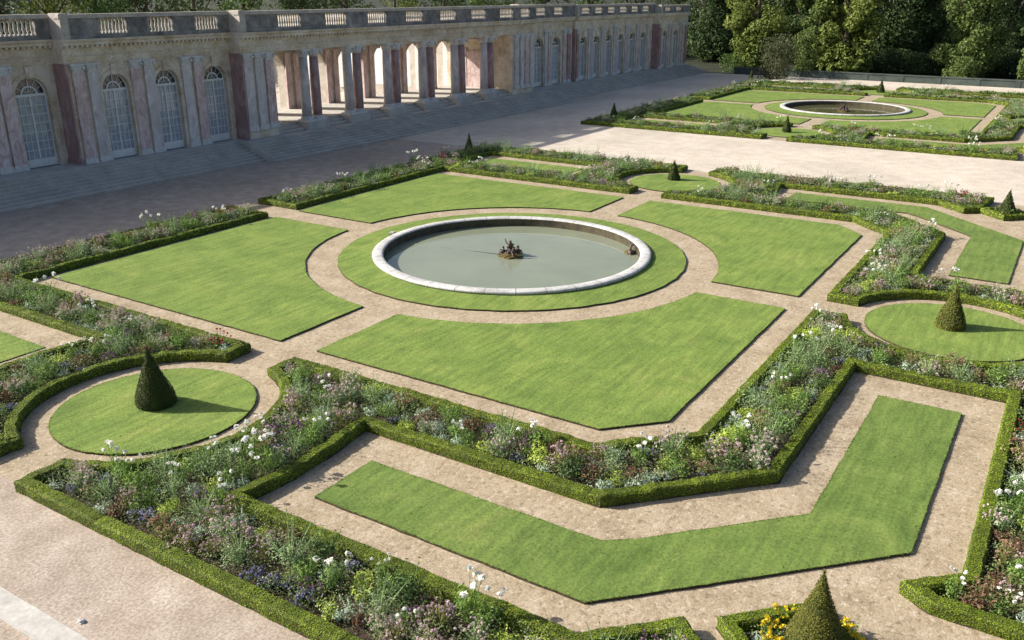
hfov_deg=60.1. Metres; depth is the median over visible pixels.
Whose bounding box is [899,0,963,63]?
broadleaf tree
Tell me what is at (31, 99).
window
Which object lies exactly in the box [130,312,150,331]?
pale flowering plant
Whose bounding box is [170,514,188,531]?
silver leaved plant
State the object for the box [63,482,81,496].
blue flowering plant
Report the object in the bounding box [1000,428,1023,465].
tall sedum
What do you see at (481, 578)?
white flowering plant
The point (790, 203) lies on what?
leafy shrub
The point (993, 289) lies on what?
pale flowering plant
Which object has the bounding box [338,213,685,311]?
lawn
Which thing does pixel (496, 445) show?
pale flowering plant
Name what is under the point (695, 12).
broadleaf tree
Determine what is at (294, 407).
pink flowering plant
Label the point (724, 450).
pink flowering plant
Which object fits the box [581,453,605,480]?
bronze leaved plant
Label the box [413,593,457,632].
pink flowering plant
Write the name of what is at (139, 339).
dark shrub
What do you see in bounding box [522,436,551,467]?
lime green shrub
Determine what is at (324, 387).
white flowering plant
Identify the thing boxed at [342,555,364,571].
blue flowering plant
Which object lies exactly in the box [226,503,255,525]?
silver leaved plant
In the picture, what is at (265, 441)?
tall sedum
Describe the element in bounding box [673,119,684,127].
pink flowering plant
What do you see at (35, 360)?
feathery shrub
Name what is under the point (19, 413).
box hedge
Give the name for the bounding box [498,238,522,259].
fountain statue
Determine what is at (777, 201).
pale flowering plant
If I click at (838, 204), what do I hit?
pink flowering plant
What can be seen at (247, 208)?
pale flowering plant
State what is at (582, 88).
stone steps
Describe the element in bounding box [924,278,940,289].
leafy shrub
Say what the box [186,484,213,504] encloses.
purple flowering plant
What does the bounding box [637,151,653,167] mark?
feathery shrub
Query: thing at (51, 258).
pink flowering plant
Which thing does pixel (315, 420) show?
white flowering plant
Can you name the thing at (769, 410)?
leafy shrub
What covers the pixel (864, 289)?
lime green shrub
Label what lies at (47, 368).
leafy shrub
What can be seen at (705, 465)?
tall sedum
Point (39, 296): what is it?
leafy shrub
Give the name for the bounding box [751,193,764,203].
pale flowering plant
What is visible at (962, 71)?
round bush
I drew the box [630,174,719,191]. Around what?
lawn
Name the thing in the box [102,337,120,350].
purple flowering plant
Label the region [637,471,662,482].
silver leaved plant
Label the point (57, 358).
lime green shrub
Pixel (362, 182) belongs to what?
feathery shrub
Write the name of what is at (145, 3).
broadleaf tree
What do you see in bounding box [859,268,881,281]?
pink flowering plant
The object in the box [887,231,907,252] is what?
feathery shrub
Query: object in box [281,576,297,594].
blue flowering plant
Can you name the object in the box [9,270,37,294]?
leafy shrub
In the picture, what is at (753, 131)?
feathery shrub
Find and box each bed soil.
[0,216,268,456]
[20,320,1023,639]
[259,168,686,209]
[584,102,769,138]
[662,176,1021,318]
[715,627,786,639]
[786,128,1020,160]
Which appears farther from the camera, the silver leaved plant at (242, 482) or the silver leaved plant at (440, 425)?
the silver leaved plant at (440, 425)
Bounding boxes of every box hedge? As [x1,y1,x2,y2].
[0,205,268,455]
[13,309,1023,639]
[257,144,687,209]
[581,98,793,138]
[661,168,1023,318]
[686,82,878,99]
[716,603,853,639]
[786,118,1023,160]
[883,88,1023,118]
[980,207,1023,220]
[1015,147,1023,152]
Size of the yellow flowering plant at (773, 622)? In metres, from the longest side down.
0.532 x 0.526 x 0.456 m
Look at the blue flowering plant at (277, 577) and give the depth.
18.04 m
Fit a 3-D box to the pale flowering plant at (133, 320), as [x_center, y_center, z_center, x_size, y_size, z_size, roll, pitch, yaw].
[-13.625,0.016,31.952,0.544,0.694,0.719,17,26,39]
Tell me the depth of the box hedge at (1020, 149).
67.56 m
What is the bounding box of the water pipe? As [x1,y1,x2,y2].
[417,244,494,253]
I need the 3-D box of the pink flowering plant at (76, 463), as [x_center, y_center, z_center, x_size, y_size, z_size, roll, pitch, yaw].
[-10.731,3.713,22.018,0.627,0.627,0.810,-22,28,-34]
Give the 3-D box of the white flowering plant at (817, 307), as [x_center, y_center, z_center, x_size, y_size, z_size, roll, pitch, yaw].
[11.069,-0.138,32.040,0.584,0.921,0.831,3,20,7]
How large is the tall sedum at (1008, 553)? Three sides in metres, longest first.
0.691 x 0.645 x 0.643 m
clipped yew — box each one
[134,347,176,410]
[465,133,472,149]
[610,103,616,115]
[667,160,680,180]
[748,70,753,79]
[782,115,791,132]
[785,569,844,639]
[876,79,884,92]
[934,284,965,331]
[997,190,1015,213]
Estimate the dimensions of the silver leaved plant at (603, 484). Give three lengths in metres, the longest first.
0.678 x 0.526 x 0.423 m
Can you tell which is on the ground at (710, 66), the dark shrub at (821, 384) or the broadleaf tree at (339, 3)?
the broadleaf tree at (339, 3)
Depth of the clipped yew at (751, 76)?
118.08 m
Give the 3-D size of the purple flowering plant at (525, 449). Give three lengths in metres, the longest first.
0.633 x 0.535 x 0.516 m
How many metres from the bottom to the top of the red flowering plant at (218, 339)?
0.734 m
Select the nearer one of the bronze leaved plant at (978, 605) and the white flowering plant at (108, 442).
the bronze leaved plant at (978, 605)
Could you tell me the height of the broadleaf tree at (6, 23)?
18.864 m
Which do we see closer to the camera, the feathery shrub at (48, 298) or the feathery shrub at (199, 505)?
the feathery shrub at (199, 505)
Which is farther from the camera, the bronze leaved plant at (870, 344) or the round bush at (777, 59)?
the round bush at (777, 59)
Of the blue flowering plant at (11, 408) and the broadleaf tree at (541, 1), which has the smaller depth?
the blue flowering plant at (11, 408)
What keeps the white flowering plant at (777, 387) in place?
on the bed soil at (360, 634)
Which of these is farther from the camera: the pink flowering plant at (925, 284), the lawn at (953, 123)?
the lawn at (953, 123)
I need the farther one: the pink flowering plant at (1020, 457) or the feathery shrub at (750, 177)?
the feathery shrub at (750, 177)
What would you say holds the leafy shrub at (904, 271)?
on the bed soil at (883, 256)
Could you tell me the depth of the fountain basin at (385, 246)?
42.73 m
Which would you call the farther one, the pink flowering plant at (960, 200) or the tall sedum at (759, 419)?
the pink flowering plant at (960, 200)
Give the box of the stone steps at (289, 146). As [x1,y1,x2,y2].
[228,89,572,162]
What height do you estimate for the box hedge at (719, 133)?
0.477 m
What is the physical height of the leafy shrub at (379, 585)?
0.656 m
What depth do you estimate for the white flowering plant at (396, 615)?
16.77 m
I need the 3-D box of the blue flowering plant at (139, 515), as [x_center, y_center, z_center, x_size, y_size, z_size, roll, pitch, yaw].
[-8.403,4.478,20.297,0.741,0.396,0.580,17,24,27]
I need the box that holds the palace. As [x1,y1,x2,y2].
[0,3,690,174]
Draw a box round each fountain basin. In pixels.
[372,216,651,294]
[780,100,910,115]
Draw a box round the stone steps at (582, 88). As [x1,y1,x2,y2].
[533,64,708,98]
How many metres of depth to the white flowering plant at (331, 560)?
17.88 m
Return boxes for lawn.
[0,332,44,362]
[48,368,256,455]
[52,217,362,341]
[299,173,622,223]
[314,395,961,604]
[317,292,784,430]
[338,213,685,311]
[475,158,583,173]
[618,201,861,296]
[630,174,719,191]
[632,119,713,125]
[666,101,810,124]
[713,90,863,102]
[758,128,823,137]
[764,101,927,119]
[790,193,1022,284]
[820,116,981,133]
[861,90,902,95]
[864,303,1023,362]
[872,97,995,117]
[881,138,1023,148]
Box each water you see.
[384,226,638,288]
[788,105,900,113]
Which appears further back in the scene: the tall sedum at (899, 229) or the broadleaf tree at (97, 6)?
the broadleaf tree at (97, 6)
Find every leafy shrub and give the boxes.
[0,364,10,387]
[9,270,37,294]
[12,285,40,302]
[21,368,46,394]
[27,351,61,381]
[29,288,48,304]
[41,283,66,302]
[56,291,74,303]
[82,305,110,326]
[101,322,122,342]
[107,234,126,248]
[109,227,127,241]
[115,453,159,496]
[124,235,135,245]
[127,473,162,513]
[138,331,160,351]
[157,217,170,226]
[166,320,194,350]
[177,213,194,230]
[180,448,210,471]
[184,215,200,228]
[212,456,239,481]
[281,543,320,586]
[286,358,313,389]
[290,414,323,449]
[361,564,408,595]
[373,396,396,416]
[378,169,391,180]
[433,159,440,166]
[436,395,464,423]
[443,412,464,438]
[560,148,574,158]
[602,172,615,180]
[661,446,693,479]
[756,172,772,182]
[757,398,780,418]
[768,395,804,433]
[769,389,797,409]
[777,360,802,386]
[780,393,809,417]
[784,194,798,208]
[786,356,809,377]
[788,381,815,409]
[813,353,831,369]
[856,205,870,216]
[871,339,891,364]
[889,272,913,288]
[893,258,912,277]
[894,135,906,145]
[898,213,919,227]
[901,230,926,245]
[909,229,930,242]
[909,268,936,285]
[912,187,926,197]
[921,187,937,198]
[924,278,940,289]
[986,359,1020,386]
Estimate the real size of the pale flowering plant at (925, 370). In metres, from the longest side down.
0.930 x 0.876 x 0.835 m
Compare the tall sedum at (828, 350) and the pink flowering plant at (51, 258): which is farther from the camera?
the pink flowering plant at (51, 258)
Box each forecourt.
[0,139,1023,639]
[276,73,1023,205]
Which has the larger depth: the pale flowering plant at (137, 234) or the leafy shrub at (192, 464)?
the pale flowering plant at (137, 234)
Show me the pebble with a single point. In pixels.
(81, 621)
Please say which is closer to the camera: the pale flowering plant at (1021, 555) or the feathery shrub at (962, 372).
the pale flowering plant at (1021, 555)
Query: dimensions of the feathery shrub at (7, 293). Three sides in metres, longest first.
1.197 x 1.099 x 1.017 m
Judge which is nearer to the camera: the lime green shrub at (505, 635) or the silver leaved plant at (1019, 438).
the lime green shrub at (505, 635)
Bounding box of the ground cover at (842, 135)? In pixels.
[0,79,1023,639]
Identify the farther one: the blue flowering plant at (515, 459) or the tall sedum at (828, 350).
the tall sedum at (828, 350)
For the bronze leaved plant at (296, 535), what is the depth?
19.56 m
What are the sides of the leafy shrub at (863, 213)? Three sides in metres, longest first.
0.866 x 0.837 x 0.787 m
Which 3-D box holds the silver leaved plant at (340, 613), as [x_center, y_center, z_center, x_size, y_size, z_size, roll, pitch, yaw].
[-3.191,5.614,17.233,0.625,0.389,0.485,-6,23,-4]
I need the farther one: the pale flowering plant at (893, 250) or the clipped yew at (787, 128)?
the clipped yew at (787, 128)
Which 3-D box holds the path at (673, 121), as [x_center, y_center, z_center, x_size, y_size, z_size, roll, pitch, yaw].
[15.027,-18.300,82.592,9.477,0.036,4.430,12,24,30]
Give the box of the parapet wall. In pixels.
[734,67,1023,88]
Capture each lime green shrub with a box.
[49,350,71,364]
[156,494,182,516]
[170,457,189,468]
[199,475,222,495]
[248,526,271,544]
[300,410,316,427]
[317,595,341,621]
[344,569,381,600]
[361,376,384,396]
[398,418,415,430]
[472,438,496,454]
[485,622,520,639]
[519,624,548,639]
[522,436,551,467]
[606,469,626,485]
[655,451,675,470]
[675,440,690,455]
[686,443,707,462]
[708,424,736,445]
[724,425,751,443]
[737,407,756,420]
[781,388,805,401]
[785,386,804,395]
[802,320,823,342]
[834,319,859,341]
[851,279,872,289]
[856,284,871,293]
[1012,505,1023,528]
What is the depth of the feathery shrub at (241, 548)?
18.76 m
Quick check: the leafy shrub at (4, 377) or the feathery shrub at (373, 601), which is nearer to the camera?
the feathery shrub at (373, 601)
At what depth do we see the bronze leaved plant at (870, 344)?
29.99 m
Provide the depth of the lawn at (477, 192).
52.06 m
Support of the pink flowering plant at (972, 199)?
on the bed soil at (883, 256)
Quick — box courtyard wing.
[273,14,507,93]
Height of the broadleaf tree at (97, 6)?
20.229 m
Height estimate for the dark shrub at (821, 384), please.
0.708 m
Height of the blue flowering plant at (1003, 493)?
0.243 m
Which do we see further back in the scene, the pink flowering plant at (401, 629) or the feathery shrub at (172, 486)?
the feathery shrub at (172, 486)
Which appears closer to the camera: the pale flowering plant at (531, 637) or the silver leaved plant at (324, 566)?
the pale flowering plant at (531, 637)
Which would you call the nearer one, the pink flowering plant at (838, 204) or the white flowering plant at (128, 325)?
the white flowering plant at (128, 325)
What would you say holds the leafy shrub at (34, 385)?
on the bed soil at (20, 398)
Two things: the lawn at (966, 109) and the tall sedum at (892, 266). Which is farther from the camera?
the lawn at (966, 109)
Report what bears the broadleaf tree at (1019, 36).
on the ground at (710, 66)
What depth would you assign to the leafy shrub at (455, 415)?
24.93 m
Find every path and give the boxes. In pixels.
[0,171,1023,639]
[0,311,83,364]
[472,155,590,173]
[629,117,718,126]
[664,90,1023,160]
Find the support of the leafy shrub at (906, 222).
on the bed soil at (883, 256)
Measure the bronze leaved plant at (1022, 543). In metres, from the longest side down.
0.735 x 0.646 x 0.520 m
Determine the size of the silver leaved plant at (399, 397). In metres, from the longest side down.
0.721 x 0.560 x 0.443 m
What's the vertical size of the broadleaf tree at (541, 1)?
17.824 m
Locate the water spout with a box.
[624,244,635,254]
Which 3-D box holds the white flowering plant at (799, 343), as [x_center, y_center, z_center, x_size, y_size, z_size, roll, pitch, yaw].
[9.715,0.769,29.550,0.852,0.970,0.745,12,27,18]
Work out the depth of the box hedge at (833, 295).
46.62 m
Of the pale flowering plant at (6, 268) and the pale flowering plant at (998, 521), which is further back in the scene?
the pale flowering plant at (6, 268)
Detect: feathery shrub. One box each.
[0,273,24,299]
[19,341,56,374]
[24,282,59,312]
[65,236,94,258]
[65,246,83,259]
[82,461,131,502]
[99,313,136,355]
[138,432,187,477]
[148,461,193,509]
[159,215,185,234]
[181,432,232,480]
[181,477,220,519]
[197,202,211,217]
[215,430,243,462]
[218,514,261,569]
[255,509,324,568]
[278,420,312,456]
[284,366,320,401]
[303,177,321,194]
[304,395,340,436]
[322,172,338,183]
[353,169,370,185]
[353,557,411,624]
[358,370,392,402]
[366,159,382,172]
[370,169,383,180]
[471,137,485,150]
[488,400,529,446]
[492,137,505,148]
[499,136,513,150]
[525,157,541,171]
[559,167,576,179]
[577,149,588,157]
[577,170,588,182]
[584,616,631,639]
[585,147,603,161]
[597,435,631,472]
[605,156,626,170]
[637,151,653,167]
[699,120,708,130]
[699,180,715,197]
[713,120,727,129]
[717,106,728,117]
[724,180,747,199]
[731,165,746,177]
[736,374,779,410]
[739,169,758,182]
[747,159,762,175]
[750,124,760,134]
[750,392,799,442]
[756,112,770,122]
[761,184,780,203]
[765,351,796,378]
[774,172,785,182]
[778,325,811,367]
[789,336,834,372]
[792,191,809,206]
[802,336,831,360]
[805,321,834,351]
[824,327,864,357]
[846,177,863,189]
[862,202,883,220]
[873,227,901,254]
[874,253,911,288]
[884,210,899,220]
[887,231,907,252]
[889,221,923,246]
[895,249,915,266]
[901,218,922,235]
[931,123,948,134]
[945,350,982,382]
[1002,463,1023,499]
[1006,350,1023,383]
[1015,114,1023,123]
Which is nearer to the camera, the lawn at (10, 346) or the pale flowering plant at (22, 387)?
the pale flowering plant at (22, 387)
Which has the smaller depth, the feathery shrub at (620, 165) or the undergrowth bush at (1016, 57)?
the feathery shrub at (620, 165)
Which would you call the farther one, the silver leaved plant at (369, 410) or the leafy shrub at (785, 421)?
the silver leaved plant at (369, 410)
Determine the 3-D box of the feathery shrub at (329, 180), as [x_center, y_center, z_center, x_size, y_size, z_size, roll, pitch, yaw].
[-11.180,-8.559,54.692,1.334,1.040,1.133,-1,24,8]
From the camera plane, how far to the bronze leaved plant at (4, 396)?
26.23 m
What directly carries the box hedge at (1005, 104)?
on the bed soil
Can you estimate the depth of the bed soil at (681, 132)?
79.14 m
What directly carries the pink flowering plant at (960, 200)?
on the bed soil at (883, 256)
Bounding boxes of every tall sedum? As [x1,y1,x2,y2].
[0,266,14,282]
[63,299,79,313]
[79,480,104,499]
[87,337,102,347]
[123,232,134,240]
[131,342,152,355]
[139,509,175,537]
[156,517,192,543]
[162,328,181,342]
[247,433,271,453]
[393,390,414,410]
[563,441,585,465]
[696,461,717,473]
[751,407,774,429]
[819,342,836,359]
[820,203,833,212]
[827,313,845,330]
[883,259,903,272]
[883,346,894,359]
[888,223,907,237]
[906,354,920,367]
[938,349,967,372]
[972,365,992,381]
[994,535,1023,565]
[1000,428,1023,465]
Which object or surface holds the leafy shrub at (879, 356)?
on the bed soil at (360, 634)
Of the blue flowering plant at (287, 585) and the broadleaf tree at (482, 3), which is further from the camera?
the broadleaf tree at (482, 3)
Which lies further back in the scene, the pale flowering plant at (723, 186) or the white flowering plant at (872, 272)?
the pale flowering plant at (723, 186)
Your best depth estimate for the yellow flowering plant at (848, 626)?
16.70 m
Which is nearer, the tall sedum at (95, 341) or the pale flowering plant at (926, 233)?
the tall sedum at (95, 341)
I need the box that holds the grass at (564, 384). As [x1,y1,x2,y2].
[0,158,1023,602]
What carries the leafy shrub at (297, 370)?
on the bed soil at (360, 634)
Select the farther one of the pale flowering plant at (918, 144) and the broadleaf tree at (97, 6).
the broadleaf tree at (97, 6)
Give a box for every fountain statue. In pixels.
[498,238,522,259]
[838,103,849,111]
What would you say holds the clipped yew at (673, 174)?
on the lawn at (660, 182)
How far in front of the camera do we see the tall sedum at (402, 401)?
25.79 m
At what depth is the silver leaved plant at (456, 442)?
23.75 m
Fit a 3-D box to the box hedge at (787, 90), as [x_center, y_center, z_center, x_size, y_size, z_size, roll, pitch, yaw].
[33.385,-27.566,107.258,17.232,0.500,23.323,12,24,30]
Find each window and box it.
[15,78,57,168]
[103,74,136,157]
[155,70,184,149]
[204,66,229,141]
[374,47,382,83]
[407,49,410,85]
[534,39,540,86]
[552,37,557,83]
[579,37,583,79]
[592,36,596,77]
[605,35,609,75]
[617,34,621,73]
[628,33,632,71]
[639,32,643,69]
[661,32,664,67]
[672,31,675,65]
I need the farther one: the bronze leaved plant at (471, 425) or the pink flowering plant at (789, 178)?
the pink flowering plant at (789, 178)
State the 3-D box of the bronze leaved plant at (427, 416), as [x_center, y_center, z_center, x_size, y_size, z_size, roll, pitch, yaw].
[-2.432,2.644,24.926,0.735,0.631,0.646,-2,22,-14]
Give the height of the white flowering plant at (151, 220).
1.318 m
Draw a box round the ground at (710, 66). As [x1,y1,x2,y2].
[5,0,1018,79]
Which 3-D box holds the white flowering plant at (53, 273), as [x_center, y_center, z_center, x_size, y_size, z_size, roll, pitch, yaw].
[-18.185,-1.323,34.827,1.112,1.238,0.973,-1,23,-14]
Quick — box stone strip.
[0,586,88,639]
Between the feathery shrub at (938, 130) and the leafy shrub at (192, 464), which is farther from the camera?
the feathery shrub at (938, 130)
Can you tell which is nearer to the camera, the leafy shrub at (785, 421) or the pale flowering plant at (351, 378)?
the leafy shrub at (785, 421)
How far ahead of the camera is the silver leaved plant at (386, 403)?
25.73 m
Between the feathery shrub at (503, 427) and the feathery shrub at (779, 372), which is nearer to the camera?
the feathery shrub at (503, 427)
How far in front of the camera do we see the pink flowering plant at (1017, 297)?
33.74 m
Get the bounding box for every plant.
[0,261,12,276]
[0,385,13,404]
[0,403,16,412]
[1,273,24,292]
[1,365,25,391]
[1,372,32,395]
[3,258,17,270]
[3,263,21,274]
[7,300,22,305]
[7,372,27,380]
[11,360,25,372]
[13,250,33,263]
[28,244,53,262]
[32,271,60,295]
[37,296,58,304]
[45,253,63,265]
[46,477,64,488]
[48,246,67,260]
[50,298,67,315]
[55,303,81,321]
[57,360,72,370]
[60,340,78,361]
[61,460,101,494]
[62,238,77,253]
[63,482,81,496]
[64,285,90,307]
[68,455,93,479]
[71,350,96,365]
[74,239,91,247]
[76,304,90,309]
[77,298,96,326]
[81,333,108,359]
[87,231,109,247]
[87,500,114,513]
[91,244,106,253]
[91,324,103,331]
[93,469,112,487]
[95,305,110,316]
[95,314,118,329]
[98,308,123,331]
[98,491,127,517]
[99,347,119,361]
[101,439,123,477]
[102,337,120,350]
[104,302,131,323]
[110,449,141,483]
[115,479,146,509]
[121,325,137,339]
[123,315,136,329]
[124,310,142,327]
[126,505,155,527]
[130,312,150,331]
[132,230,146,240]
[139,210,159,230]
[140,316,160,334]
[146,224,159,238]
[148,325,164,342]
[149,488,164,498]
[150,333,169,350]
[159,227,172,237]
[159,343,176,350]
[166,459,192,488]
[167,519,201,553]
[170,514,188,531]
[185,477,202,493]
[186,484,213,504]
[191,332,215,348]
[191,521,206,539]
[198,526,230,558]
[199,483,242,527]
[200,435,218,463]
[202,218,213,226]
[203,212,215,220]
[205,469,233,507]
[209,328,231,348]
[209,502,242,543]
[212,205,227,218]
[216,477,234,492]
[220,341,229,349]
[223,208,236,219]
[225,441,241,454]
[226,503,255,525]
[226,510,259,550]
[230,443,260,479]
[232,475,249,489]
[233,419,265,464]
[236,199,254,215]
[239,563,269,583]
[241,429,289,476]
[248,412,265,442]
[249,521,281,562]
[250,416,282,445]
[257,573,288,589]
[260,419,283,441]
[260,444,290,466]
[268,406,298,430]
[269,442,288,454]
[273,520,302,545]
[280,386,307,417]
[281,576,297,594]
[284,358,301,377]
[284,411,307,440]
[288,588,317,606]
[295,576,333,596]
[302,412,329,439]
[306,365,332,392]
[309,373,331,405]
[311,405,330,415]
[312,551,351,591]
[316,557,342,580]
[320,383,346,408]
[322,180,337,194]
[322,391,362,431]
[325,379,351,398]
[332,380,361,403]
[332,594,364,622]
[336,172,351,183]
[339,366,362,389]
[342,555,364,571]
[342,607,368,628]
[364,405,378,415]
[365,603,389,636]
[370,552,391,580]
[374,606,412,639]
[380,399,396,411]
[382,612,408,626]
[383,390,396,401]
[385,416,401,423]
[390,389,413,405]
[394,607,421,632]
[400,618,433,639]
[401,598,425,628]
[406,149,417,163]
[412,158,423,167]
[413,403,436,423]
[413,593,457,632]
[414,623,453,639]
[415,405,431,417]
[417,416,436,433]
[422,157,432,168]
[432,421,446,434]
[435,432,448,440]
[437,146,450,157]
[450,149,458,158]
[450,430,466,444]
[451,419,476,447]
[453,563,485,623]
[453,608,495,639]
[459,409,481,430]
[468,160,477,168]
[472,571,506,632]
[477,156,486,167]
[480,419,497,438]
[484,425,513,456]
[507,452,524,463]
[515,438,535,455]
[516,418,553,449]
[519,426,540,442]
[523,628,551,639]
[527,147,540,155]
[535,461,552,472]
[541,438,563,460]
[543,439,578,472]
[544,169,558,176]
[578,164,589,174]
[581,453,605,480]
[584,441,613,462]
[587,479,613,488]
[601,168,613,175]
[603,160,611,168]
[605,446,622,461]
[621,474,645,486]
[624,157,636,169]
[624,459,645,479]
[630,431,653,466]
[631,156,640,165]
[635,629,658,639]
[637,445,658,458]
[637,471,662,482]
[651,467,674,479]
[654,420,689,458]
[660,621,686,639]
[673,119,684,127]
[679,449,696,470]
[701,432,728,455]
[707,433,746,465]
[717,179,730,191]
[727,415,742,424]
[729,411,752,449]
[736,415,752,429]
[739,123,747,131]
[746,440,773,469]
[748,419,778,455]
[748,631,765,639]
[749,182,763,192]
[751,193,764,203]
[760,614,785,639]
[761,629,783,639]
[767,193,784,205]
[767,371,792,399]
[769,373,791,390]
[772,602,794,622]
[775,192,791,204]
[780,173,792,181]
[785,406,802,421]
[790,331,817,357]
[793,174,803,182]
[800,175,814,184]
[808,315,825,330]
[808,365,829,379]
[811,303,826,325]
[819,317,839,335]
[819,326,838,343]
[820,176,837,186]
[821,305,841,322]
[825,323,844,350]
[825,361,843,373]
[829,175,842,187]
[830,357,842,364]
[834,173,848,186]
[834,200,845,212]
[839,283,858,295]
[839,330,862,351]
[839,616,861,634]
[850,284,863,295]
[850,630,875,639]
[856,346,873,356]
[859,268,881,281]
[862,337,879,349]
[864,265,883,280]
[866,175,882,188]
[866,249,881,266]
[868,185,879,191]
[869,251,888,265]
[869,276,889,290]
[870,125,880,131]
[870,259,886,277]
[871,340,890,353]
[878,250,895,261]
[879,216,892,226]
[883,244,905,258]
[884,185,899,191]
[885,256,909,266]
[886,133,895,143]
[901,360,920,369]
[905,274,922,288]
[912,275,934,289]
[913,353,940,376]
[914,138,925,147]
[915,220,933,229]
[921,228,930,238]
[928,218,939,234]
[929,270,948,285]
[941,266,969,291]
[944,180,959,198]
[944,565,967,600]
[951,196,966,204]
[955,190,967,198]
[956,577,1004,608]
[966,194,982,204]
[966,282,984,296]
[968,136,977,149]
[968,142,979,152]
[968,573,997,598]
[982,279,1004,297]
[982,503,1022,534]
[983,566,1012,591]
[988,586,1022,617]
[990,526,1012,543]
[993,114,1001,124]
[993,487,1023,524]
[996,281,1012,302]
[996,575,1023,613]
[1000,487,1014,498]
[1004,146,1012,155]
[1004,374,1023,391]
[1004,533,1023,554]
[1005,470,1023,481]
[1006,558,1023,587]
[1009,287,1023,306]
[1013,419,1023,437]
[1013,433,1023,443]
[1013,473,1023,515]
[1014,550,1023,567]
[1016,447,1023,466]
[1016,609,1023,622]
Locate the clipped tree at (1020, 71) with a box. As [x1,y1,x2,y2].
[1016,48,1023,79]
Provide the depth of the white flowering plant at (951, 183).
51.22 m
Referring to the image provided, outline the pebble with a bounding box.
[77,618,85,624]
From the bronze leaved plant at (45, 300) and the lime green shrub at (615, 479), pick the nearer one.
the lime green shrub at (615, 479)
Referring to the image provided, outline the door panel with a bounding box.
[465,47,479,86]
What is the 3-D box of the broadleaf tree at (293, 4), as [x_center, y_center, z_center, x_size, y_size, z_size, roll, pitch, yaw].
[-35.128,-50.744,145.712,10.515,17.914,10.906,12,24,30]
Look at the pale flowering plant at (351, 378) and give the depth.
26.85 m
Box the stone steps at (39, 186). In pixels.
[0,140,265,213]
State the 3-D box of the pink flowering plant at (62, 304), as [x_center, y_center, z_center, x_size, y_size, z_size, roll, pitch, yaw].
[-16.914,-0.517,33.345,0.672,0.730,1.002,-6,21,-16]
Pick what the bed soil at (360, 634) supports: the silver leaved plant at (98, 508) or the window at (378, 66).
the silver leaved plant at (98, 508)
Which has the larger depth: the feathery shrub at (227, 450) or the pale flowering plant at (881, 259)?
the pale flowering plant at (881, 259)
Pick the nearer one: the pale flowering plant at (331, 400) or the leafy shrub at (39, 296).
the pale flowering plant at (331, 400)
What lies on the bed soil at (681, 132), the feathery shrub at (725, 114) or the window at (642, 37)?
the feathery shrub at (725, 114)
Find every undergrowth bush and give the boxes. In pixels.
[857,52,881,72]
[866,46,900,73]
[882,48,915,73]
[898,52,944,75]
[922,48,956,74]
[976,55,1004,76]
[987,48,1022,75]
[997,52,1023,78]
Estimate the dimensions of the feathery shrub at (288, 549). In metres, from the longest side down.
1.352 x 1.220 x 1.203 m
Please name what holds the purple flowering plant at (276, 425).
on the bed soil at (360, 634)
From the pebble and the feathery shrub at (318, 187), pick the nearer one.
the pebble
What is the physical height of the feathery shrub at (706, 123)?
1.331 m
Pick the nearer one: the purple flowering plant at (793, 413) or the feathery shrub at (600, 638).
the feathery shrub at (600, 638)
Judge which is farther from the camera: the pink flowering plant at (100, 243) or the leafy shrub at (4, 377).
the pink flowering plant at (100, 243)
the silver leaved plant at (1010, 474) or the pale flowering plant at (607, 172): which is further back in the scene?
the pale flowering plant at (607, 172)
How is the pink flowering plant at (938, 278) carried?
on the bed soil at (883, 256)
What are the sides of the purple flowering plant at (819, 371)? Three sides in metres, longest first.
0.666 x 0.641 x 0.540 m
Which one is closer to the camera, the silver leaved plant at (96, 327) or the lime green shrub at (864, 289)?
the silver leaved plant at (96, 327)
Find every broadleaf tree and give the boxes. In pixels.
[0,0,41,33]
[0,1,21,34]
[8,0,92,31]
[61,0,137,30]
[106,0,183,30]
[162,0,225,28]
[216,0,262,17]
[263,0,328,9]
[315,0,376,13]
[379,0,425,14]
[419,0,470,14]
[466,0,516,12]
[517,0,558,14]
[561,0,609,8]
[613,0,648,3]
[651,0,696,55]
[682,0,750,61]
[686,0,742,56]
[723,0,774,53]
[723,0,790,67]
[761,0,839,64]
[787,0,844,39]
[791,0,844,70]
[809,0,887,72]
[854,0,938,64]
[859,0,902,50]
[883,1,955,53]
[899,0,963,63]
[929,0,1023,77]
[977,3,1020,26]
[989,0,1023,68]
[1014,15,1023,45]
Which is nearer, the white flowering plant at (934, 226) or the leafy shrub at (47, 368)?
the leafy shrub at (47, 368)
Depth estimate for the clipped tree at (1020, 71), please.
120.62 m
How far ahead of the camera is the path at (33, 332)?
31.77 m
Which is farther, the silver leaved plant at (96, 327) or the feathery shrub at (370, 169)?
the feathery shrub at (370, 169)
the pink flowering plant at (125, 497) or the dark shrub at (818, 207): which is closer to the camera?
the pink flowering plant at (125, 497)
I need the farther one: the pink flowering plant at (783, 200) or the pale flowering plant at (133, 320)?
the pink flowering plant at (783, 200)
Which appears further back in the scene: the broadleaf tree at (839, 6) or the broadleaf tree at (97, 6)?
the broadleaf tree at (839, 6)
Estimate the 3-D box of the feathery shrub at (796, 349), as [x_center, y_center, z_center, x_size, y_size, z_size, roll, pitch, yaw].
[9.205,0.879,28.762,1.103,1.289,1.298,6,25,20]
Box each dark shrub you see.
[11,256,32,270]
[127,328,148,346]
[144,316,167,337]
[299,522,344,566]
[381,547,427,614]
[555,446,588,481]
[713,441,749,473]
[742,165,756,178]
[810,369,836,391]
[814,199,833,210]
[821,171,836,183]
[866,204,886,216]
[958,124,968,136]
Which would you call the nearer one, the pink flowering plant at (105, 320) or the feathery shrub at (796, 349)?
the feathery shrub at (796, 349)
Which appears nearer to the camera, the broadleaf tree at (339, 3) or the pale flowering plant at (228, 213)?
the pale flowering plant at (228, 213)
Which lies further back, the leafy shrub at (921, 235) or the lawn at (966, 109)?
the lawn at (966, 109)
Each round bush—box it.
[718,53,745,71]
[757,33,796,79]
[791,27,820,74]
[949,56,981,77]

